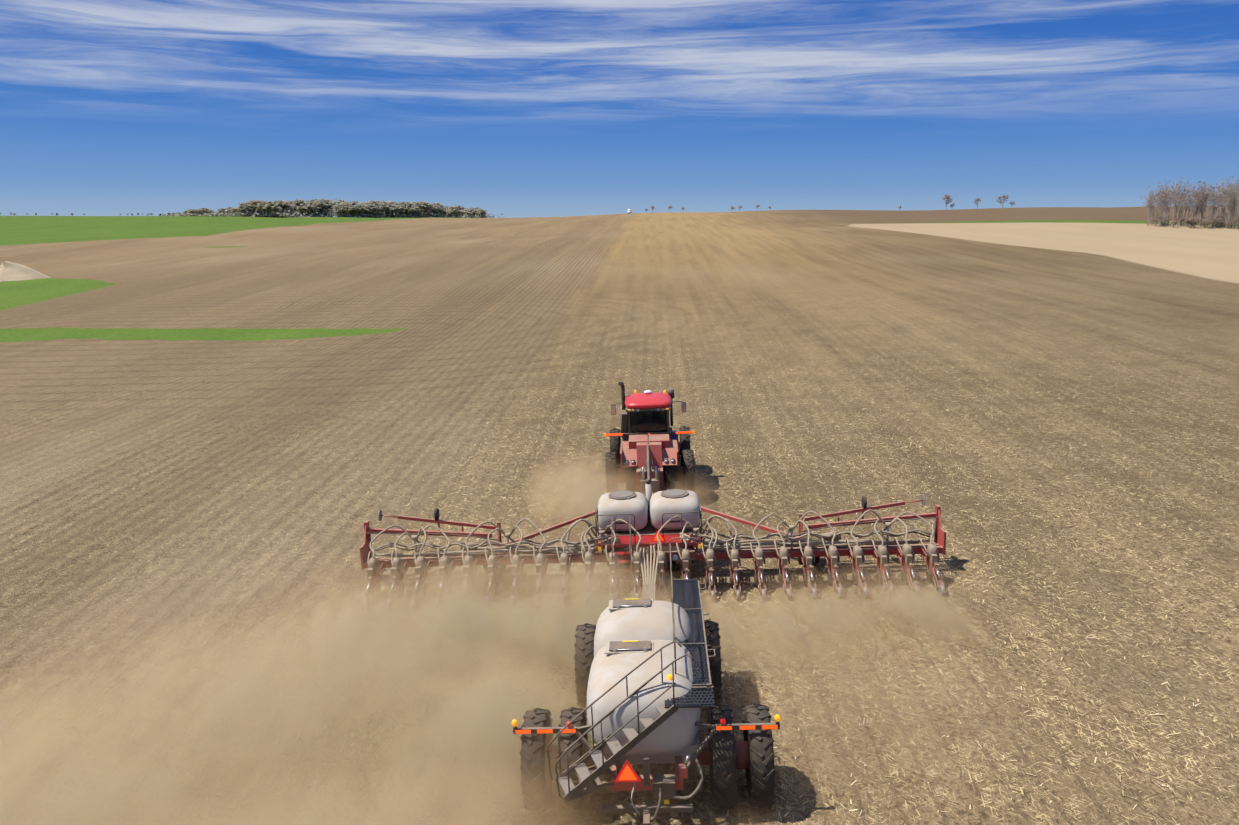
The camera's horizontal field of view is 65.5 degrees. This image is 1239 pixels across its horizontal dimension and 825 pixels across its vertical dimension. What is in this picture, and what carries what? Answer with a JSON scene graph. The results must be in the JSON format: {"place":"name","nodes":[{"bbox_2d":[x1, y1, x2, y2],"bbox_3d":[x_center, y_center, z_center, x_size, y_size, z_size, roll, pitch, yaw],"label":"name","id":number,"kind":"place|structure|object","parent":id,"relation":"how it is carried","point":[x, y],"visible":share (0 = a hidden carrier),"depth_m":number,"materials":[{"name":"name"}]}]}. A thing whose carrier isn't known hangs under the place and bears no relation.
{"place":"outdoors","nodes":[
{"label":"outdoors","id":0,"kind":"place"},
{"bbox_2d":[0,205,1238,824],"bbox_3d":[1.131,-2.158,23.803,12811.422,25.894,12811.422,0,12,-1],"label":"ground","id":1,"kind":"structure","parent":0,"point":[180,393],"depth_m":48.93,"materials":[{"name":"soil"}]},
{"bbox_2d":[0,261,50,281],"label":"sand heap","id":2,"kind":"object","parent":1,"relation":"on","point":[10,271],"visible":1,"depth_m":174.11,"materials":[{"name":"beige sand"}]},
{"bbox_2d":[237,203,249,211],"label":"tree","id":3,"kind":"object","parent":1,"relation":"on","point":[241,208],"visible":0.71,"depth_m":666.73,"materials":[{"name":"green plant"}]},
{"bbox_2d":[246,201,259,210],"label":"tree","id":4,"kind":"object","parent":1,"relation":"on","point":[251,206],"visible":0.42,"depth_m":668.08,"materials":[{"name":"green plant"}]},
{"bbox_2d":[247,200,259,210],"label":"tree","id":5,"kind":"object","parent":1,"relation":"on","point":[253,205],"visible":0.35,"depth_m":667.80,"materials":[{"name":"green plant"}]},
{"bbox_2d":[249,202,274,213],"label":"tree","id":6,"kind":"object","parent":1,"relation":"on","point":[266,207],"visible":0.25,"depth_m":671.62,"materials":[{"name":"green plant"}]},
{"bbox_2d":[258,201,281,216],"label":"tree","id":7,"kind":"object","parent":1,"relation":"on","point":[269,205],"visible":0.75,"depth_m":671.30,"materials":[{"name":"green plant"}]},
{"bbox_2d":[273,200,292,208],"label":"tree","id":8,"kind":"object","parent":1,"relation":"on","point":[279,202],"visible":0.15,"depth_m":687.51,"materials":[{"name":"green plant"}]},
{"bbox_2d":[278,200,298,213],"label":"tree","id":9,"kind":"object","parent":1,"relation":"on","point":[286,206],"visible":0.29,"depth_m":689.63,"materials":[{"name":"green plant"}]},
{"bbox_2d":[291,199,304,213],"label":"tree","id":10,"kind":"object","parent":1,"relation":"on","point":[298,201],"visible":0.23,"depth_m":1147.25,"materials":[{"name":"green plant"}]},
{"bbox_2d":[298,200,313,215],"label":"tree","id":11,"kind":"object","parent":1,"relation":"on","point":[300,208],"visible":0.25,"depth_m":1144.91,"materials":[{"name":"green plant"}]},
{"bbox_2d":[300,202,321,216],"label":"tree","id":12,"kind":"object","parent":1,"relation":"on","point":[308,205],"visible":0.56,"depth_m":1145.70,"materials":[{"name":"green plant"}]},
{"bbox_2d":[302,201,321,216],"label":"tree","id":13,"kind":"object","parent":1,"relation":"on","point":[314,211],"visible":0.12,"depth_m":1151.85,"materials":[{"name":"green plant"}]},
{"bbox_2d":[306,199,330,216],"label":"tree","id":14,"kind":"object","parent":1,"relation":"on","point":[318,202],"visible":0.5,"depth_m":1156.36,"materials":[{"name":"green plant"}]},
{"bbox_2d":[321,207,332,215],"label":"tree","id":15,"kind":"object","parent":1,"relation":"on","point":[327,210],"visible":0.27,"depth_m":1161.66,"materials":[{"name":"green plant"}]},
{"bbox_2d":[321,199,337,216],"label":"tree","id":16,"kind":"object","parent":1,"relation":"on","point":[327,201],"visible":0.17,"depth_m":1165.48,"materials":[{"name":"green plant"}]},
{"bbox_2d":[147,209,512,217],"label":"shelter belt brush","id":17,"kind":"object","parent":1,"relation":"on","point":[258,214],"visible":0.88,"depth_m":962.19,"materials":[{"name":"green plant"}]},
{"bbox_2d":[331,203,345,216],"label":"tree","id":18,"kind":"object","parent":1,"relation":"on","point":[336,206],"visible":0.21,"depth_m":1025.59,"materials":[{"name":"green plant"}]},
{"bbox_2d":[335,199,345,216],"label":"tree","id":19,"kind":"object","parent":1,"relation":"on","point":[339,201],"visible":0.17,"depth_m":1181.76,"materials":[{"name":"green plant"}]},
{"bbox_2d":[334,201,349,216],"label":"tree","id":20,"kind":"object","parent":1,"relation":"on","point":[340,209],"visible":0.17,"depth_m":1025.34,"materials":[{"name":"green plant"}]},
{"bbox_2d":[333,202,353,216],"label":"tree","id":21,"kind":"object","parent":1,"relation":"on","point":[347,211],"visible":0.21,"depth_m":1024.41,"materials":[{"name":"green plant"}]},
{"bbox_2d":[340,202,358,216],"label":"tree","id":22,"kind":"object","parent":1,"relation":"on","point":[346,208],"visible":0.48,"depth_m":1023.97,"materials":[{"name":"green plant"}]},
{"bbox_2d":[349,201,362,216],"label":"tree","id":23,"kind":"object","parent":1,"relation":"on","point":[357,205],"visible":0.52,"depth_m":1027.51,"materials":[{"name":"green plant"}]},
{"bbox_2d":[353,202,380,216],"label":"tree","id":24,"kind":"object","parent":1,"relation":"on","point":[367,203],"visible":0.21,"depth_m":1032.85,"materials":[{"name":"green plant"}]},
{"bbox_2d":[359,203,378,215],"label":"tree","id":25,"kind":"object","parent":1,"relation":"on","point":[374,207],"visible":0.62,"depth_m":1029.31,"materials":[{"name":"green plant"}]},
{"bbox_2d":[363,203,380,215],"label":"tree","id":26,"kind":"object","parent":1,"relation":"on","point":[377,211],"visible":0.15,"depth_m":1037.46,"materials":[{"name":"green plant"}]},
{"bbox_2d":[375,203,392,217],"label":"tree","id":27,"kind":"object","parent":1,"relation":"on","point":[383,206],"visible":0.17,"depth_m":1047.56,"materials":[{"name":"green plant"}]},
{"bbox_2d":[384,201,401,217],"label":"tree","id":28,"kind":"object","parent":1,"relation":"on","point":[395,207],"visible":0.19,"depth_m":1063.55,"materials":[{"name":"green plant"}]},
{"bbox_2d":[401,203,419,212],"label":"tree","id":29,"kind":"object","parent":1,"relation":"on","point":[408,208],"visible":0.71,"depth_m":1071.36,"materials":[{"name":"green plant"}]},
{"bbox_2d":[420,201,435,208],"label":"tree","id":30,"kind":"object","parent":1,"relation":"on","point":[427,205],"visible":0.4,"depth_m":1091.45,"materials":[{"name":"green plant"}]},
{"bbox_2d":[429,203,439,216],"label":"tree","id":31,"kind":"object","parent":1,"relation":"on","point":[432,207],"visible":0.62,"depth_m":1092.37,"materials":[{"name":"green plant"}]},
{"bbox_2d":[439,207,460,217],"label":"tree","id":32,"kind":"object","parent":1,"relation":"on","point":[443,210],"visible":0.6,"depth_m":1097.30,"materials":[{"name":"green plant"}]},
{"bbox_2d":[452,205,465,213],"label":"tree","id":33,"kind":"object","parent":1,"relation":"on","point":[461,207],"visible":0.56,"depth_m":1099.39,"materials":[{"name":"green plant"}]},
{"bbox_2d":[464,208,477,217],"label":"tree","id":34,"kind":"object","parent":1,"relation":"on","point":[468,213],"visible":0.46,"depth_m":1088.38,"materials":[{"name":"green plant"}]},
{"bbox_2d":[477,208,486,217],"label":"tree","id":35,"kind":"object","parent":1,"relation":"on","point":[480,211],"visible":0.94,"depth_m":965.82,"materials":[{"name":"green plant"}]},
{"bbox_2d":[512,537,780,824],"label":"cart","id":36,"kind":"object","parent":1,"relation":"on","point":[646,660],"visible":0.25,"depth_m":18.80,"materials":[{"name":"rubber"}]},
{"bbox_2d":[604,382,694,494],"bbox_3d":[1.281,0.862,41.295,3.770,4.440,8.975,-2,13,2],"label":"tractor","id":37,"kind":"object","parent":1,"relation":"on","point":[644,415],"visible":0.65,"depth_m":39.55,"materials":[{"name":"metal"}]},
{"bbox_2d":[359,435,945,608],"bbox_3d":[1.063,3.365,34.133,18.840,2.620,12.103,-2,13,2],"label":"planter","id":38,"kind":"object","parent":1,"relation":"on","point":[654,524],"visible":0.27,"depth_m":30.92,"materials":[{"name":"red paint"}]},
{"bbox_2d":[198,354,1238,824],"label":"corn residue","id":39,"kind":"object","parent":1,"relation":"on","point":[874,596],"visible":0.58,"depth_m":28.91,"materials":[{"name":"plant"}]},
{"bbox_2d":[942,195,951,209],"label":"tree","id":40,"kind":"object","parent":1,"relation":"on","point":[947,197],"visible":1,"depth_m":525.67,"materials":[{"name":"grey plant"}]},
{"bbox_2d":[997,195,1008,207],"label":"tree","id":41,"kind":"object","parent":1,"relation":"on","point":[1004,198],"visible":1,"depth_m":528.17,"materials":[{"name":"grey plant"}]},
{"bbox_2d":[1141,191,1152,224],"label":"tree","id":42,"kind":"object","parent":1,"relation":"on","point":[1150,204],"visible":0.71,"depth_m":276.02,"materials":[{"name":"brown plant"}]},
{"bbox_2d":[1143,193,1155,225],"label":"tree","id":43,"kind":"object","parent":1,"relation":"on","point":[1151,207],"visible":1,"depth_m":272.06,"materials":[{"name":"brown plant"}]},
{"bbox_2d":[1146,195,1157,224],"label":"tree","id":44,"kind":"object","parent":1,"relation":"on","point":[1152,214],"visible":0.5,"depth_m":275.37,"materials":[{"name":"brown plant"}]},
{"bbox_2d":[1144,186,1169,223],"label":"tree","id":45,"kind":"object","parent":1,"relation":"on","point":[1155,205],"visible":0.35,"depth_m":282.90,"materials":[{"name":"brown plant"}]},
{"bbox_2d":[1154,196,1166,225],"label":"tree","id":46,"kind":"object","parent":1,"relation":"on","point":[1157,206],"visible":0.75,"depth_m":274.33,"materials":[{"name":"brown plant"}]},
{"bbox_2d":[1156,201,1166,225],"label":"tree","id":47,"kind":"object","parent":1,"relation":"on","point":[1161,209],"visible":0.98,"depth_m":271.09,"materials":[{"name":"brown plant"}]},
{"bbox_2d":[1156,187,1170,224],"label":"tree","id":48,"kind":"object","parent":1,"relation":"on","point":[1164,200],"visible":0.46,"depth_m":276.74,"materials":[{"name":"brown plant"}]},
{"bbox_2d":[1162,188,1171,224],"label":"tree","id":49,"kind":"object","parent":1,"relation":"on","point":[1168,204],"visible":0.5,"depth_m":276.42,"materials":[{"name":"brown plant"}]},
{"bbox_2d":[1155,182,1184,226],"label":"tree","id":50,"kind":"object","parent":1,"relation":"on","point":[1174,191],"visible":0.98,"depth_m":270.32,"materials":[{"name":"brown plant"}]},
{"bbox_2d":[1156,181,1185,224],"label":"tree","id":51,"kind":"object","parent":1,"relation":"on","point":[1165,199],"visible":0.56,"depth_m":276.78,"materials":[{"name":"brown plant"}]},
{"bbox_2d":[1168,219,1178,227],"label":"bush","id":52,"kind":"object","parent":1,"relation":"on","point":[1173,221],"visible":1,"depth_m":266.23,"materials":[{"name":"brown plant"}]},
{"bbox_2d":[1165,176,1191,225],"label":"tree","id":53,"kind":"object","parent":1,"relation":"on","point":[1182,201],"visible":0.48,"depth_m":274.92,"materials":[{"name":"brown plant"}]},
{"bbox_2d":[1167,182,1190,226],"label":"tree","id":54,"kind":"object","parent":1,"relation":"on","point":[1175,205],"visible":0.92,"depth_m":268.45,"materials":[{"name":"brown plant"}]},
{"bbox_2d":[1169,189,1190,226],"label":"tree","id":55,"kind":"object","parent":1,"relation":"on","point":[1179,201],"visible":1,"depth_m":267.99,"materials":[{"name":"brown plant"}]},
{"bbox_2d":[1174,184,1193,224],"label":"tree","id":56,"kind":"object","parent":1,"relation":"on","point":[1186,202],"visible":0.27,"depth_m":278.52,"materials":[{"name":"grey plant"}]},
{"bbox_2d":[1178,193,1189,225],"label":"tree","id":57,"kind":"object","parent":1,"relation":"on","point":[1183,206],"visible":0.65,"depth_m":271.09,"materials":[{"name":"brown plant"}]},
{"bbox_2d":[1173,178,1198,224],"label":"tree","id":58,"kind":"object","parent":1,"relation":"on","point":[1180,197],"visible":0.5,"depth_m":275.12,"materials":[{"name":"grey plant"}]},
{"bbox_2d":[1186,191,1192,225],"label":"tree","id":59,"kind":"object","parent":1,"relation":"on","point":[1189,210],"visible":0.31,"depth_m":274.40,"materials":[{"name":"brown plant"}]},
{"bbox_2d":[1179,180,1199,223],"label":"tree","id":60,"kind":"object","parent":1,"relation":"on","point":[1184,192],"visible":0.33,"depth_m":281.13,"materials":[{"name":"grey plant"}]},
{"bbox_2d":[1184,217,1199,227],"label":"bush","id":61,"kind":"object","parent":1,"relation":"on","point":[1188,219],"visible":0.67,"depth_m":263.56,"materials":[{"name":"brown plant"}]},
{"bbox_2d":[1184,218,1201,227],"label":"bush","id":62,"kind":"object","parent":1,"relation":"on","point":[1194,221],"visible":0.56,"depth_m":264.01,"materials":[{"name":"brown plant"}]},
{"bbox_2d":[1183,187,1205,225],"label":"tree","id":63,"kind":"object","parent":1,"relation":"on","point":[1198,198],"visible":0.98,"depth_m":266.01,"materials":[{"name":"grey plant"}]},
{"bbox_2d":[1188,189,1205,226],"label":"tree","id":64,"kind":"object","parent":1,"relation":"on","point":[1195,202],"visible":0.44,"depth_m":269.47,"materials":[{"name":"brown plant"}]},
{"bbox_2d":[1184,182,1212,226],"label":"tree","id":65,"kind":"object","parent":1,"relation":"on","point":[1196,199],"visible":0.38,"depth_m":269.56,"materials":[{"name":"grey plant"}]},
{"bbox_2d":[1189,183,1210,226],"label":"tree","id":66,"kind":"object","parent":1,"relation":"on","point":[1196,195],"visible":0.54,"depth_m":268.76,"materials":[{"name":"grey plant"}]},
{"bbox_2d":[1194,196,1211,222],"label":"tree","id":67,"kind":"object","parent":1,"relation":"on","point":[1202,212],"visible":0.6,"depth_m":268.72,"materials":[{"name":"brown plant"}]},
{"bbox_2d":[1200,219,1212,228],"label":"bush","id":68,"kind":"object","parent":1,"relation":"on","point":[1207,222],"visible":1,"depth_m":262.51,"materials":[{"name":"brown plant"}]},
{"bbox_2d":[1196,180,1218,226],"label":"tree","id":69,"kind":"object","parent":1,"relation":"on","point":[1205,195],"visible":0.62,"depth_m":269.06,"materials":[{"name":"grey plant"}]},
{"bbox_2d":[1206,217,1219,227],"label":"bush","id":70,"kind":"object","parent":1,"relation":"on","point":[1213,218],"visible":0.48,"depth_m":264.67,"materials":[{"name":"brown plant"}]},
{"bbox_2d":[1203,184,1223,227],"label":"tree","id":71,"kind":"object","parent":1,"relation":"on","point":[1209,196],"visible":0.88,"depth_m":265.15,"materials":[{"name":"grey plant"}]},
{"bbox_2d":[1207,184,1225,214],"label":"tree","id":72,"kind":"object","parent":1,"relation":"on","point":[1214,207],"visible":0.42,"depth_m":271.48,"materials":[{"name":"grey plant"}]},
{"bbox_2d":[1206,181,1228,226],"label":"tree","id":73,"kind":"object","parent":1,"relation":"on","point":[1221,197],"visible":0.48,"depth_m":270.01,"materials":[{"name":"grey plant"}]},
{"bbox_2d":[1207,184,1228,224],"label":"tree","id":74,"kind":"object","parent":1,"relation":"on","point":[1213,201],"visible":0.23,"depth_m":274.84,"materials":[{"name":"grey plant"}]},
{"bbox_2d":[1213,217,1225,227],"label":"bush","id":75,"kind":"object","parent":1,"relation":"on","point":[1220,219],"visible":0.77,"depth_m":264.14,"materials":[{"name":"brown plant"}]},
{"bbox_2d":[1212,184,1229,227],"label":"tree","id":76,"kind":"object","parent":1,"relation":"on","point":[1219,203],"visible":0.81,"depth_m":264.17,"materials":[{"name":"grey plant"}]},
{"bbox_2d":[1205,187,1238,227],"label":"tree","id":77,"kind":"object","parent":1,"relation":"on","point":[1217,203],"visible":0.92,"depth_m":264.25,"materials":[{"name":"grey plant"}]},
{"bbox_2d":[1216,177,1238,227],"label":"tree","id":78,"kind":"object","parent":1,"relation":"on","point":[1227,206],"visible":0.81,"depth_m":263.33,"materials":[{"name":"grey plant"}]},
{"bbox_2d":[1222,194,1238,227],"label":"tree","id":79,"kind":"object","parent":1,"relation":"on","point":[1231,206],"visible":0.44,"depth_m":264.92,"materials":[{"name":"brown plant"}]},
{"bbox_2d":[1222,178,1238,213],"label":"tree","id":80,"kind":"object","parent":1,"relation":"on","point":[1230,198],"visible":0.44,"depth_m":265.41,"materials":[{"name":"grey plant"}]},
{"bbox_2d":[1223,177,1238,226],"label":"tree","id":81,"kind":"object","parent":1,"relation":"on","point":[1231,195],"visible":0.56,"depth_m":264.94,"materials":[{"name":"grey plant"}]},
{"bbox_2d":[1226,190,1237,228],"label":"tree","id":82,"kind":"object","parent":1,"relation":"on","point":[1231,205],"visible":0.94,"depth_m":262.23,"materials":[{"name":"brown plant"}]},
{"bbox_2d":[1227,184,1238,227],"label":"tree","id":83,"kind":"object","parent":1,"relation":"on","point":[1233,203],"visible":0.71,"depth_m":265.06,"materials":[{"name":"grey plant"}]},
{"bbox_2d":[1228,217,1238,227],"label":"bush","id":84,"kind":"object","parent":1,"relation":"on","point":[1236,219],"visible":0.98,"depth_m":262.00,"materials":[{"name":"brown plant"}]},
{"bbox_2d":[1232,191,1238,228],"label":"tree","id":85,"kind":"object","parent":1,"relation":"on","point":[1237,210],"visible":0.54,"depth_m":262.38,"materials":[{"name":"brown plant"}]},
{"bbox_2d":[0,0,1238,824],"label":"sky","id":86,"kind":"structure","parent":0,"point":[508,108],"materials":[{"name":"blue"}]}
]}

